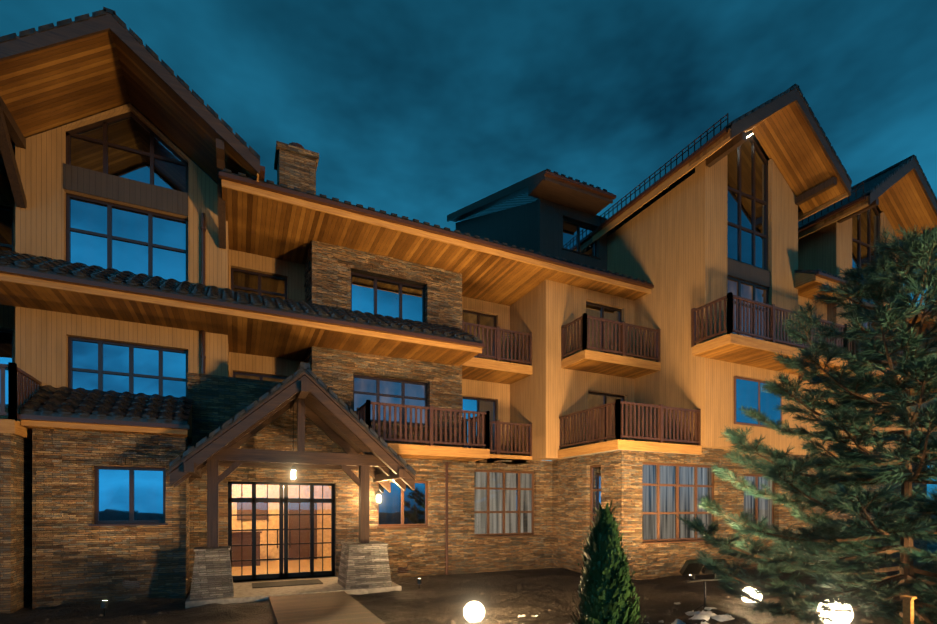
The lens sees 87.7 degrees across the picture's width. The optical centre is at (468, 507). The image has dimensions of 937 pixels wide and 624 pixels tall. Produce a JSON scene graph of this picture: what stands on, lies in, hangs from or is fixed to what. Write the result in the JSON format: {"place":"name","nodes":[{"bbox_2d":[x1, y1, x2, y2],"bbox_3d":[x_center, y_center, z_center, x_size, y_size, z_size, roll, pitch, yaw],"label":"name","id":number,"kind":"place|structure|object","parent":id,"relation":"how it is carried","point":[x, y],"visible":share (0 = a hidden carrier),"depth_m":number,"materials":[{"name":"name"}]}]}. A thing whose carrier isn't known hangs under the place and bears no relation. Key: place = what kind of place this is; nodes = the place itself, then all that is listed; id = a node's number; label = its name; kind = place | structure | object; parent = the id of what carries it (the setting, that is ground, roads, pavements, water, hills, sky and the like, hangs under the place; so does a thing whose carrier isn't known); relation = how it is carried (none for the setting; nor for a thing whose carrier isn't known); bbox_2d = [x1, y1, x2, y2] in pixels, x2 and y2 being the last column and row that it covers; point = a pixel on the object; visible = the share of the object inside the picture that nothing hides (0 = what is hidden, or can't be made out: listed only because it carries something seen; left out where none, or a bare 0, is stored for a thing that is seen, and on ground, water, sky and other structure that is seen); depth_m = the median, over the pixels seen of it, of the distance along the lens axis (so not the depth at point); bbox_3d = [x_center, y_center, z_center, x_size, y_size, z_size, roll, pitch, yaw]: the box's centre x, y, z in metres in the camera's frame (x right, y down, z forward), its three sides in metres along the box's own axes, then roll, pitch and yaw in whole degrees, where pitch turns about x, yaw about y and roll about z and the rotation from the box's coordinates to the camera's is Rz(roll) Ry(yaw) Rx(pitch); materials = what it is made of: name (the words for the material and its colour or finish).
{"place":"outdoors","nodes":[
{"label":"outdoors","id":0,"kind":"place"},
{"bbox_2d":[0,141,926,612],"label":"stone building walls","id":1,"kind":"structure","parent":0,"point":[22,505],"depth_m":13.63,"materials":[{"name":"brown stone"}]},
{"bbox_2d":[228,481,334,581],"bbox_3d":[-5.024,0.641,13.267,2.740,2.630,0.145,0,0,-25],"label":"entrance door frame","id":2,"kind":"object","parent":1,"relation":"in","point":[280,500],"visible":0.92,"depth_m":13.26,"materials":[{"name":"black metal"}]},
{"bbox_2d":[232,484,330,574],"bbox_3d":[-5.038,0.641,13.297,2.720,2.630,0.001,0,0,-25],"label":"door glass","id":3,"kind":"object","parent":2,"relation":"in","point":[278,533],"visible":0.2,"depth_m":13.24,"materials":[{"name":"clear glass"}]},
{"bbox_2d":[0,244,814,605],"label":"stone wall","id":4,"kind":"structure","parent":1,"relation":"attached to","point":[66,550],"depth_m":13.79,"materials":[{"name":"brown stone"}]},
{"bbox_2d":[0,111,880,587],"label":"building window frames","id":5,"kind":"structure","parent":1,"relation":"in","point":[150,245],"depth_m":14.40,"materials":[{"name":"brown wood"}]},
{"bbox_2d":[0,117,877,523],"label":"window glass","id":6,"kind":"object","parent":5,"relation":"in","point":[114,485],"visible":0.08,"depth_m":12.05,"materials":[{"name":"blue glass"}]},
{"bbox_2d":[235,279,877,444],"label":"balcony door","id":7,"kind":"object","parent":5,"relation":"in","point":[386,387],"visible":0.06,"depth_m":15.37,"materials":[{"name":"brown wood"}]},
{"bbox_2d":[474,465,771,539],"bbox_3d":[5.330,-0.149,15.481,10.379,2.270,2.515,0,0,-1],"label":"curtain","id":8,"kind":"object","parent":5,"relation":"in","point":[667,503],"visible":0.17,"depth_m":15.50,"materials":[{"name":"grey fabric"}]},
{"bbox_2d":[551,449,696,460],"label":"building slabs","id":9,"kind":"structure","parent":1,"relation":"on","point":[611,451],"depth_m":14.57,"materials":[{"name":"beige concrete"}]},
{"bbox_2d":[0,103,936,465],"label":"building siding walls","id":10,"kind":"structure","parent":0,"point":[672,245],"depth_m":15.47,"materials":[{"name":"beige wood"}]},
{"bbox_2d":[0,96,933,248],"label":"timber brackets","id":11,"kind":"object","parent":10,"relation":"attached to","point":[9,126],"visible":0.79,"depth_m":10.99,"materials":[{"name":"brown wood"}]},
{"bbox_2d":[0,7,936,424],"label":"building roof tiles","id":12,"kind":"object","parent":10,"relation":"on","point":[84,403],"visible":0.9,"depth_m":11.27,"materials":[{"name":"black tile"}]},
{"bbox_2d":[232,558,330,575],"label":"lobby floor","id":13,"kind":"structure","parent":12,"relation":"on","point":[276,567],"depth_m":15.67,"materials":[{"name":"beige tile"}]},
{"bbox_2d":[232,497,316,566],"bbox_3d":[-6.670,0.346,16.142,4.800,3.180,3.000,0,0,-25],"label":"lobby furniture","id":14,"kind":"object","parent":13,"relation":"on","point":[290,522],"depth_m":17.76,"materials":[{"name":"brown wood"}]},
{"bbox_2d":[232,484,330,560],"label":"lobby walls","id":15,"kind":"structure","parent":13,"relation":"on","point":[271,510],"depth_m":17.65,"materials":[{"name":"beige paint"}]},
{"bbox_2d":[376,490,381,503],"bbox_3d":[-2.606,-0.294,14.031,0.140,0.380,0.290,0,0,-25],"label":"wall sconce","id":16,"kind":"object","parent":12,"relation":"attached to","point":[378,493],"depth_m":13.93,"materials":[{"name":"white glass"}]},
{"bbox_2d":[0,31,936,238],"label":"building soffits","id":17,"kind":"object","parent":12,"relation":"attached to","point":[44,90],"visible":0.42,"depth_m":11.13,"materials":[{"name":"brown wood"}]},
{"bbox_2d":[0,136,936,464],"bbox_3d":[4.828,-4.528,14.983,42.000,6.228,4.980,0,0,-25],"label":"building fascia boards","id":18,"kind":"object","parent":12,"relation":"attached to","point":[6,425],"visible":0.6,"depth_m":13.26,"materials":[{"name":"beige wood"}]},
{"bbox_2d":[0,12,936,221],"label":"building barge boards","id":19,"kind":"object","parent":12,"relation":"attached to","point":[540,185],"visible":0.83,"depth_m":13.89,"materials":[{"name":"brown wood"}]},
{"bbox_2d":[0,113,936,588],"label":"building gutters and snow guards","id":20,"kind":"object","parent":12,"relation":"attached to","point":[372,215],"visible":0.54,"depth_m":12.46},
{"bbox_2d":[0,187,936,460],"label":"building soffits","id":21,"kind":"object","parent":12,"relation":"attached to","point":[272,229],"visible":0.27,"depth_m":13.42,"materials":[{"name":"brown wood"}]},
{"bbox_2d":[0,515,936,623],"bbox_3d":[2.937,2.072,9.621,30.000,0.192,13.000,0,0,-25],"label":"dirt ground","id":22,"kind":"structure","parent":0,"point":[389,607],"depth_m":10.37,"materials":[{"name":"brown soil"}]},
{"bbox_2d":[101,600,107,615],"bbox_3d":[-7.043,1.954,9.441,0.110,0.305,0.145,0,0,-25],"label":"ground uplight","id":23,"kind":"object","parent":22,"relation":"on","point":[104,604],"visible":1,"depth_m":9.41,"materials":[{"name":"black metal"}]},
{"bbox_2d":[185,577,401,608],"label":"entrance step","id":24,"kind":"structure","parent":22,"relation":"on","point":[245,592],"depth_m":11.46,"materials":[{"name":"beige stone"}]},
{"bbox_2d":[252,579,322,587],"bbox_3d":[-4.627,1.946,12.462,1.650,0.020,0.800,0,0,-25],"label":"doormat","id":25,"kind":"object","parent":24,"relation":"on","point":[286,583],"visible":1,"depth_m":12.39,"materials":[{"name":"fabric"}]},
{"bbox_2d":[189,541,391,599],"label":"porch stone bases","id":26,"kind":"object","parent":24,"relation":"on","point":[363,565],"visible":0.79,"depth_m":11.69,"materials":[{"name":"grey stone"}]},
{"bbox_2d":[184,380,405,547],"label":"porch posts and beams","id":27,"kind":"object","parent":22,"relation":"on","point":[214,478],"visible":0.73,"depth_m":11.61,"materials":[{"name":"brown wood"}]},
{"bbox_2d":[170,372,414,492],"bbox_3d":[-4.210,-1.746,12.106,5.240,2.646,2.400,0,0,-25],"label":"porch roof truss","id":28,"kind":"object","parent":27,"relation":"on","point":[339,425],"visible":0.77,"depth_m":11.60,"materials":[{"name":"brown wood"}]},
{"bbox_2d":[169,362,415,475],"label":"porch roof tiles","id":29,"kind":"object","parent":28,"relation":"on","point":[303,367],"visible":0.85,"depth_m":10.91,"materials":[{"name":"brown tile"}]},
{"bbox_2d":[290,400,296,479],"bbox_3d":[-4.260,-1.631,11.861,0.140,1.956,0.140,0,0,-25],"label":"porch lantern","id":30,"kind":"object","parent":27,"relation":"hanging from","point":[293,468],"visible":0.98,"depth_m":11.83,"materials":[{"name":"white glass"}]},
{"bbox_2d":[269,591,384,623],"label":"walkway","id":31,"kind":"structure","parent":22,"relation":"on","point":[341,607],"depth_m":9.34,"materials":[{"name":"beige concrete"}]},
{"bbox_2d":[417,578,421,587],"bbox_3d":[-1.251,1.954,12.398,0.110,0.304,0.140,0,0,-25],"label":"ground uplight","id":32,"kind":"object","parent":22,"relation":"on","point":[418,581],"visible":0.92,"depth_m":12.36,"materials":[{"name":"black metal"}]},
{"bbox_2d":[34,582,882,623],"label":"ground pebbles","id":33,"kind":"object","parent":22,"relation":"on","point":[451,621],"visible":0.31,"depth_m":9.11,"materials":[{"name":"stone"}]},
{"bbox_2d":[463,601,484,621],"bbox_3d":[0.104,1.922,8.946,0.400,0.400,0.400,0,0,-25],"label":"globe lamp","id":34,"kind":"object","parent":22,"relation":"on","point":[473,611],"visible":0.98,"depth_m":8.80,"materials":[{"name":"white glass"}]},
{"bbox_2d":[570,500,645,623],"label":"shrub","id":35,"kind":"object","parent":22,"relation":"on","point":[605,595],"visible":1,"depth_m":6.36,"materials":[{"name":"green plant"}]},
{"bbox_2d":[518,602,734,623],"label":"rocks","id":36,"kind":"object","parent":22,"relation":"on","point":[705,615],"visible":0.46,"depth_m":7.83,"materials":[{"name":"grey stone"}]},
{"bbox_2d":[680,559,726,610],"bbox_3d":[4.571,1.558,9.305,0.932,1.112,0.542,0,0,-18],"label":"floodlight stand","id":37,"kind":"object","parent":22,"relation":"on","point":[691,567],"visible":0.6,"depth_m":9.34,"materials":[{"name":"black metal"}]},
{"bbox_2d":[659,609,751,623],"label":"boulder","id":38,"kind":"object","parent":22,"relation":"on","point":[736,620],"visible":0.58,"depth_m":7.83,"materials":[{"name":"grey stone"}]},
{"bbox_2d":[742,587,761,601],"bbox_3d":[6.134,1.922,10.579,0.400,0.400,0.400,0,0,-25],"label":"globe lamp","id":39,"kind":"object","parent":22,"relation":"on","point":[748,590],"visible":0.25,"depth_m":10.45,"materials":[{"name":"white glass"}]},
{"bbox_2d":[675,224,936,623],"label":"pine tree trunk and branches","id":40,"kind":"object","parent":22,"relation":"on","point":[848,540],"visible":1,"depth_m":8.42,"materials":[{"name":"green plant"}]},
{"bbox_2d":[817,600,853,623],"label":"globe lamp","id":41,"kind":"object","parent":22,"relation":"on","point":[844,618],"visible":0.35,"depth_m":8.44,"materials":[{"name":"white glass"}]},
{"bbox_2d":[900,595,916,623],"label":"bollard light","id":42,"kind":"object","parent":22,"relation":"on","point":[908,609],"visible":1,"depth_m":6.15,"materials":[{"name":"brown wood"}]},
{"bbox_2d":[0,292,936,455],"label":"balcony railings","id":43,"kind":"object","parent":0,"point":[363,410],"visible":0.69,"depth_m":14.30,"materials":[{"name":"brown wood"}]},
{"bbox_2d":[0,0,936,503],"label":"sky","id":44,"kind":"structure","parent":0,"point":[421,110],"materials":[{"name":"blue"}]},
{"bbox_2d":[63,163,877,318],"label":"dormer wall","id":45,"kind":"structure","parent":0,"point":[536,225],"depth_m":17.42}
]}

